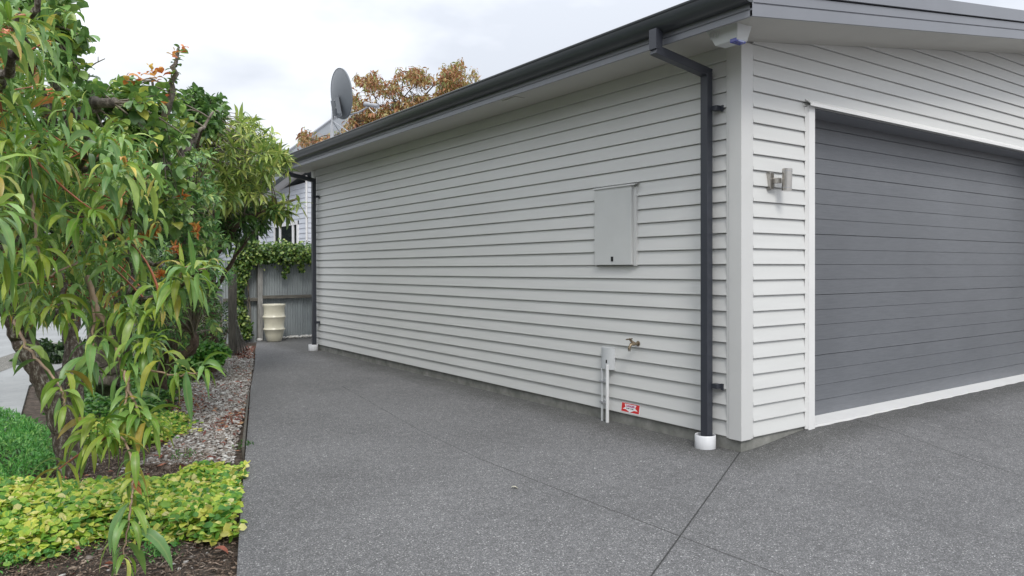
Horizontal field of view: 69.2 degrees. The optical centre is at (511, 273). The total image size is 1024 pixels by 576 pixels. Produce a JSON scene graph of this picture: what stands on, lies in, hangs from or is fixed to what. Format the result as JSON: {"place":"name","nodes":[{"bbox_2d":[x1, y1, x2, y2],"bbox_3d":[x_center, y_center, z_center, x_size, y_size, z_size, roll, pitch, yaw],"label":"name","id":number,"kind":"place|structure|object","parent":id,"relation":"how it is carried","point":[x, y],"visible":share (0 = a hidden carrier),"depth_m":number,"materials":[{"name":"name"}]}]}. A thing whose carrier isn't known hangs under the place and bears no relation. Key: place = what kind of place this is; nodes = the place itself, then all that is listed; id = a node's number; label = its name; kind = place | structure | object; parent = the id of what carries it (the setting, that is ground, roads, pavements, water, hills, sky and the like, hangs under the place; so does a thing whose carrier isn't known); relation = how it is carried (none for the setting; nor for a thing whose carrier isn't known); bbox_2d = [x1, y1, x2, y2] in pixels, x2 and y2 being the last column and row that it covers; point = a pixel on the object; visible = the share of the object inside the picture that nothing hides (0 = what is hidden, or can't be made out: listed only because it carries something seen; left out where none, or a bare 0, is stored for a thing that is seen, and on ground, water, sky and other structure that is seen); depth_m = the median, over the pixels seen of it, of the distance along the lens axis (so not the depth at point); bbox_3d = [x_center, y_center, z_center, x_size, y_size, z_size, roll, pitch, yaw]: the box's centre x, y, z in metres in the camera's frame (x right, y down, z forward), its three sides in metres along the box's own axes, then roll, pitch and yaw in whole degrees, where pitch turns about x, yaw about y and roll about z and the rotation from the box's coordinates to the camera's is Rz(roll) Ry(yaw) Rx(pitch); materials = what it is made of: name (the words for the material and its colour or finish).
{"place":"outdoors","nodes":[
{"label":"outdoors","id":0,"kind":"place"},
{"bbox_2d":[0,300,137,431],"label":"neighbour driveway","id":1,"kind":"structure","parent":0,"point":[14,389],"depth_m":9.80,"materials":[{"name":"concrete"}]},
{"bbox_2d":[0,342,57,371],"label":"kerb","id":2,"kind":"object","parent":1,"relation":"on","point":[5,364],"visible":0.33,"depth_m":11.24,"materials":[{"name":"concrete"}]},
{"bbox_2d":[0,303,256,575],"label":"ground","id":3,"kind":"structure","parent":0,"point":[32,407],"depth_m":3.83,"materials":[{"name":"soil"}]},
{"bbox_2d":[0,543,40,574],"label":"weed","id":4,"kind":"object","parent":3,"relation":"on","point":[16,562],"visible":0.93,"depth_m":3.59,"materials":[{"name":"green plant"}]},
{"bbox_2d":[0,407,56,477],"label":"fine ground cover","id":5,"kind":"object","parent":3,"relation":"on","point":[26,436],"visible":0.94,"depth_m":5.54,"materials":[{"name":"green plant"}]},
{"bbox_2d":[8,337,86,364],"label":"dark shrub","id":6,"kind":"object","parent":3,"relation":"on","point":[55,352],"visible":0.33,"depth_m":11.22,"materials":[{"name":"green plant"}]},
{"bbox_2d":[33,531,105,567],"bbox_3d":[-2.232,1.381,3.741,0.322,0.088,0.534,0,0,-35],"label":"weed","id":7,"kind":"object","parent":3,"relation":"on","point":[70,552],"visible":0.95,"depth_m":3.69,"materials":[{"name":"green plant"}]},
{"bbox_2d":[1,153,210,300],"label":"background tree","id":8,"kind":"object","parent":3,"relation":"on","point":[164,240],"visible":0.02,"depth_m":32.03,"materials":[{"name":"green plant"}]},
{"bbox_2d":[0,0,213,395],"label":"round leaved tree","id":9,"kind":"object","parent":3,"relation":"on","point":[133,105],"visible":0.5,"depth_m":5.30,"materials":[{"name":"green plant"}]},
{"bbox_2d":[0,0,231,575],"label":"peach tree","id":10,"kind":"object","parent":3,"relation":"on","point":[36,205],"visible":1,"depth_m":2.81,"materials":[{"name":"green plant"}]},
{"bbox_2d":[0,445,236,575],"bbox_3d":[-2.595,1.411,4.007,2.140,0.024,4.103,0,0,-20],"label":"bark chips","id":11,"kind":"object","parent":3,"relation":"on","point":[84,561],"visible":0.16,"depth_m":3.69,"materials":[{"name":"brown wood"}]},
{"bbox_2d":[214,545,227,552],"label":"fallen leaf","id":12,"kind":"object","parent":11,"relation":"on","point":[224,548],"visible":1,"depth_m":3.74,"materials":[{"name":"brown plant"}]},
{"bbox_2d":[42,356,195,422],"bbox_3d":[-4.854,1.286,9.400,1.689,0.220,6.201,0,0,-18],"label":"green ground cover","id":13,"kind":"object","parent":3,"relation":"on","point":[101,404],"visible":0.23,"depth_m":7.71,"materials":[{"name":"green plant"}]},
{"bbox_2d":[2,443,237,575],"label":"dry stalks","id":14,"kind":"object","parent":3,"relation":"on","point":[137,569],"visible":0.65,"depth_m":3.78,"materials":[{"name":"brown plant"}]},
{"bbox_2d":[8,454,237,575],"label":"soil pebbles","id":15,"kind":"object","parent":3,"relation":"on","point":[166,468],"visible":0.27,"depth_m":3.81,"materials":[{"name":"stone"}]},
{"bbox_2d":[0,459,250,566],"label":"lime ground cover","id":16,"kind":"object","parent":3,"relation":"on","point":[44,511],"visible":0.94,"depth_m":4.13,"materials":[{"name":"green plant"}]},
{"bbox_2d":[0,346,255,575],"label":"dead leaves","id":17,"kind":"object","parent":3,"relation":"on","point":[204,432],"visible":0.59,"depth_m":7.33,"materials":[{"name":"red plant"}]},
{"bbox_2d":[83,243,199,361],"bbox_3d":[-5.189,0.443,10.539,1.941,1.936,1.871,0,0,-35],"label":"understory shrub","id":18,"kind":"object","parent":3,"relation":"on","point":[165,254],"visible":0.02,"depth_m":10.44,"materials":[{"name":"green plant"}]},
{"bbox_2d":[85,410,202,450],"bbox_3d":[-3.239,1.332,6.518,1.067,0.154,1.374,0,0,-35],"label":"yellow ground cover","id":19,"kind":"object","parent":3,"relation":"on","point":[181,419],"visible":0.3,"depth_m":6.52,"materials":[{"name":"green plant"}]},
{"bbox_2d":[128,536,184,561],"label":"weed","id":20,"kind":"object","parent":3,"relation":"on","point":[156,554],"visible":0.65,"depth_m":3.70,"materials":[{"name":"green plant"}]},
{"bbox_2d":[104,147,234,394],"bbox_3d":[-3.294,0.049,7.045,1.228,2.668,3.174,0,0,-26],"label":"orange tipped shrub","id":21,"kind":"object","parent":3,"relation":"on","point":[190,322],"visible":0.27,"depth_m":6.93,"materials":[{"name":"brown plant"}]},
{"bbox_2d":[133,314,223,376],"bbox_3d":[-4.525,0.964,9.991,1.176,0.900,1.180,0,0,-35],"label":"understory shrub","id":22,"kind":"object","parent":3,"relation":"on","point":[155,344],"visible":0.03,"depth_m":9.96,"materials":[{"name":"green plant"}]},
{"bbox_2d":[102,151,266,282],"bbox_3d":[-15.754,-2.527,36.040,10.692,8.298,5.147,0,0,-35],"label":"background tree","id":23,"kind":"object","parent":3,"relation":"on","point":[173,210],"depth_m":34.11,"materials":[{"name":"green plant"}]},
{"bbox_2d":[170,448,214,459],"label":"weed","id":24,"kind":"object","parent":3,"relation":"on","point":[184,454],"visible":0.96,"depth_m":5.60,"materials":[{"name":"green plant"}]},
{"bbox_2d":[171,294,224,342],"bbox_3d":[-4.544,0.801,10.603,0.855,1.216,0.894,0,0,-35],"label":"understory shrub","id":25,"kind":"object","parent":3,"relation":"on","point":[217,312],"visible":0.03,"depth_m":10.65,"materials":[{"name":"green plant"}]},
{"bbox_2d":[169,82,231,334],"bbox_3d":[-3.816,-0.385,8.855,0.749,3.432,3.493,0,0,-24],"label":"dark crowned tree","id":26,"kind":"object","parent":3,"relation":"on","point":[195,96],"visible":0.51,"depth_m":7.56,"materials":[{"name":"green plant"}]},
{"bbox_2d":[200,334,226,345],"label":"understory shrub","id":27,"kind":"object","parent":3,"relation":"on","point":[221,341],"visible":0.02,"depth_m":10.65,"materials":[{"name":"green plant"}]},
{"bbox_2d":[216,300,237,343],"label":"understory shrub","id":28,"kind":"object","parent":3,"relation":"on","point":[224,325],"visible":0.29,"depth_m":12.79,"materials":[{"name":"green plant"}]},
{"bbox_2d":[223,263,236,355],"bbox_3d":[-4.505,0.628,11.952,0.313,1.584,0.707,0,0,-2],"label":"old post","id":29,"kind":"object","parent":3,"relation":"on","point":[232,305],"visible":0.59,"depth_m":12.20,"materials":[{"name":"brown wood"}]},
{"bbox_2d":[235,320,239,354],"bbox_3d":[-4.448,1.057,12.032,0.037,0.643,0.637,0,0,-17],"label":"wooden picket","id":30,"kind":"object","parent":3,"relation":"on","point":[237,337],"visible":0.83,"depth_m":12.00,"materials":[{"name":"grey wood"}]},
{"bbox_2d":[237,325,241,352],"bbox_3d":[-4.472,1.096,12.186,0.037,0.570,0.859,0,0,-16],"label":"wooden picket","id":31,"kind":"object","parent":3,"relation":"on","point":[240,345],"visible":0.75,"depth_m":12.26,"materials":[{"name":"grey wood"}]},
{"bbox_2d":[238,329,244,350],"bbox_3d":[-4.497,1.134,12.347,0.036,0.496,1.089,0,0,-16],"label":"wooden picket","id":32,"kind":"object","parent":3,"relation":"on","point":[239,331],"visible":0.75,"depth_m":12.38,"materials":[{"name":"grey wood"}]},
{"bbox_2d":[232,439,253,448],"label":"weed","id":33,"kind":"object","parent":3,"relation":"on","point":[245,444],"visible":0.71,"depth_m":5.88,"materials":[{"name":"green plant"}]},
{"bbox_2d":[242,391,248,459],"bbox_3d":[-2.495,1.369,6.968,0.020,0.100,2.726,0,0,-19],"label":"edging board","id":34,"kind":"object","parent":3,"relation":"on","point":[245,432],"visible":1,"depth_m":6.45,"materials":[{"name":"brown wood"}]},
{"bbox_2d":[188,102,309,372],"bbox_3d":[-3.579,-0.372,9.485,1.801,3.567,3.125,0,0,-35],"label":"lance leaved tree","id":35,"kind":"object","parent":3,"relation":"on","point":[241,145],"visible":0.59,"depth_m":9.01,"materials":[{"name":"green plant"}]},
{"bbox_2d":[222,260,311,343],"bbox_3d":[-4.362,0.537,15.008,2.850,1.645,0.136,0,0,-35],"label":"corrugated fence","id":36,"kind":"object","parent":3,"relation":"on","point":[271,285],"visible":0.27,"depth_m":14.86,"materials":[{"name":"metal"}]},
{"bbox_2d":[223,238,310,340],"bbox_3d":[-4.600,0.300,14.843,2.422,2.026,0.933,0,0,-35],"label":"ivy","id":37,"kind":"object","parent":36,"relation":"attached to","point":[256,252],"visible":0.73,"depth_m":14.38,"materials":[{"name":"green plant"}]},
{"bbox_2d":[215,115,351,302],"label":"neighbour house","id":38,"kind":"structure","parent":3,"relation":"on","point":[298,230],"depth_m":24.23,"materials":[{"name":"white paint"}]},
{"bbox_2d":[273,221,298,259],"bbox_3d":[-7.513,-0.972,24.612,0.060,1.430,2.520,0,0,-35],"label":"window","id":39,"kind":"structure","parent":38,"relation":"in","point":[291,234],"depth_m":24.40,"materials":[{"name":"white paint"}]},
{"bbox_2d":[295,57,480,149],"bbox_3d":[-3.017,-2.126,18.959,4.827,7.024,3.682,0,0,-16],"label":"autumn tree","id":40,"kind":"object","parent":3,"relation":"on","point":[448,81],"visible":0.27,"depth_m":18.27,"materials":[{"name":"brown plant"}]},
{"bbox_2d":[281,0,1023,451],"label":"garage","id":41,"kind":"structure","parent":3,"relation":"on","point":[871,262],"depth_m":7.03,"materials":[{"name":"paint"}]},
{"bbox_2d":[330,68,378,137],"bbox_3d":[-2.644,-2.682,12.095,0.376,1.396,1.236,0,1,-42],"label":"satellite dish","id":42,"kind":"object","parent":41,"relation":"on","point":[341,96],"visible":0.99,"depth_m":12.12,"materials":[{"name":"paint"}]},
{"bbox_2d":[599,346,615,422],"bbox_3d":[0.858,1.023,6.739,0.078,0.702,0.156,0,0,-35],"label":"cable box","id":43,"kind":"object","parent":41,"relation":"attached to","point":[608,360],"visible":0.88,"depth_m":6.69,"materials":[{"name":"grey plastic"}]},
{"bbox_2d":[593,182,639,265],"bbox_3d":[0.929,-0.431,6.660,0.068,0.726,0.552,0,0,-35],"label":"meter box","id":44,"kind":"object","parent":41,"relation":"attached to","point":[616,223],"visible":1,"depth_m":6.62,"materials":[{"name":"paint"}]},
{"bbox_2d":[594,185,634,264],"bbox_3d":[0.923,-0.424,6.679,0.056,0.695,0.480,0,0,-35],"label":"door panel","id":45,"kind":"structure","parent":44,"relation":"in","point":[613,207],"depth_m":6.64,"materials":[{"name":"paint"}]},
{"bbox_2d":[621,402,639,414],"bbox_3d":[1.043,1.189,6.540,0.014,0.085,0.230,0,0,-35],"label":"warning sign","id":46,"kind":"object","parent":41,"relation":"attached to","point":[630,408],"visible":1,"depth_m":6.54,"materials":[{"name":"red plastic"}]},
{"bbox_2d":[626,338,639,350],"bbox_3d":[1.051,0.615,6.431,0.116,0.116,0.066,0,0,-15],"label":"garden tap","id":47,"kind":"object","parent":41,"relation":"attached to","point":[633,343],"visible":1,"depth_m":6.41,"materials":[{"name":"gold metal"}]},
{"bbox_2d":[707,23,751,47],"bbox_3d":[1.529,-1.666,5.233,0.158,0.131,0.276,0,0,-35],"label":"alarm siren","id":48,"kind":"object","parent":41,"relation":"attached to","point":[730,35],"visible":0.94,"depth_m":5.16,"materials":[{"name":"plastic"}]},
{"bbox_2d":[767,168,792,190],"bbox_3d":[2.071,-0.724,5.741,0.193,0.173,0.080,0,0,4],"label":"wall light","id":49,"kind":"object","parent":41,"relation":"attached to","point":[785,180],"visible":1,"depth_m":5.72,"materials":[{"name":"metal"}]},
{"bbox_2d":[815,119,1023,415],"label":"garage door","id":50,"kind":"structure","parent":41,"relation":"in","point":[919,244],"depth_m":7.46,"materials":[{"name":"metal"}]},
{"bbox_2d":[140,346,254,465],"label":"gravel","id":51,"kind":"structure","parent":0,"point":[232,374],"depth_m":7.27,"materials":[{"name":"grey gravel"}]},
{"bbox_2d":[174,340,232,379],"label":"understory shrub","id":52,"kind":"object","parent":51,"relation":"on","point":[205,349],"visible":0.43,"depth_m":9.51,"materials":[{"name":"green plant"}]},
{"bbox_2d":[24,0,1023,255],"label":"sky","id":53,"kind":"structure","parent":0,"point":[280,59],"materials":[{"name":"white"}]},
{"bbox_2d":[237,338,1023,575],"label":"driveway","id":54,"kind":"structure","parent":0,"point":[357,467],"depth_m":4.68,"materials":[{"name":"concrete"}]},
{"bbox_2d":[262,304,285,341],"bbox_3d":[-4.571,0.945,14.259,0.432,0.713,0.432,0,0,-35],"label":"cream pot","id":55,"kind":"object","parent":54,"relation":"on","point":[274,316],"visible":1,"depth_m":14.10,"materials":[{"name":"ceramic"}]}
]}

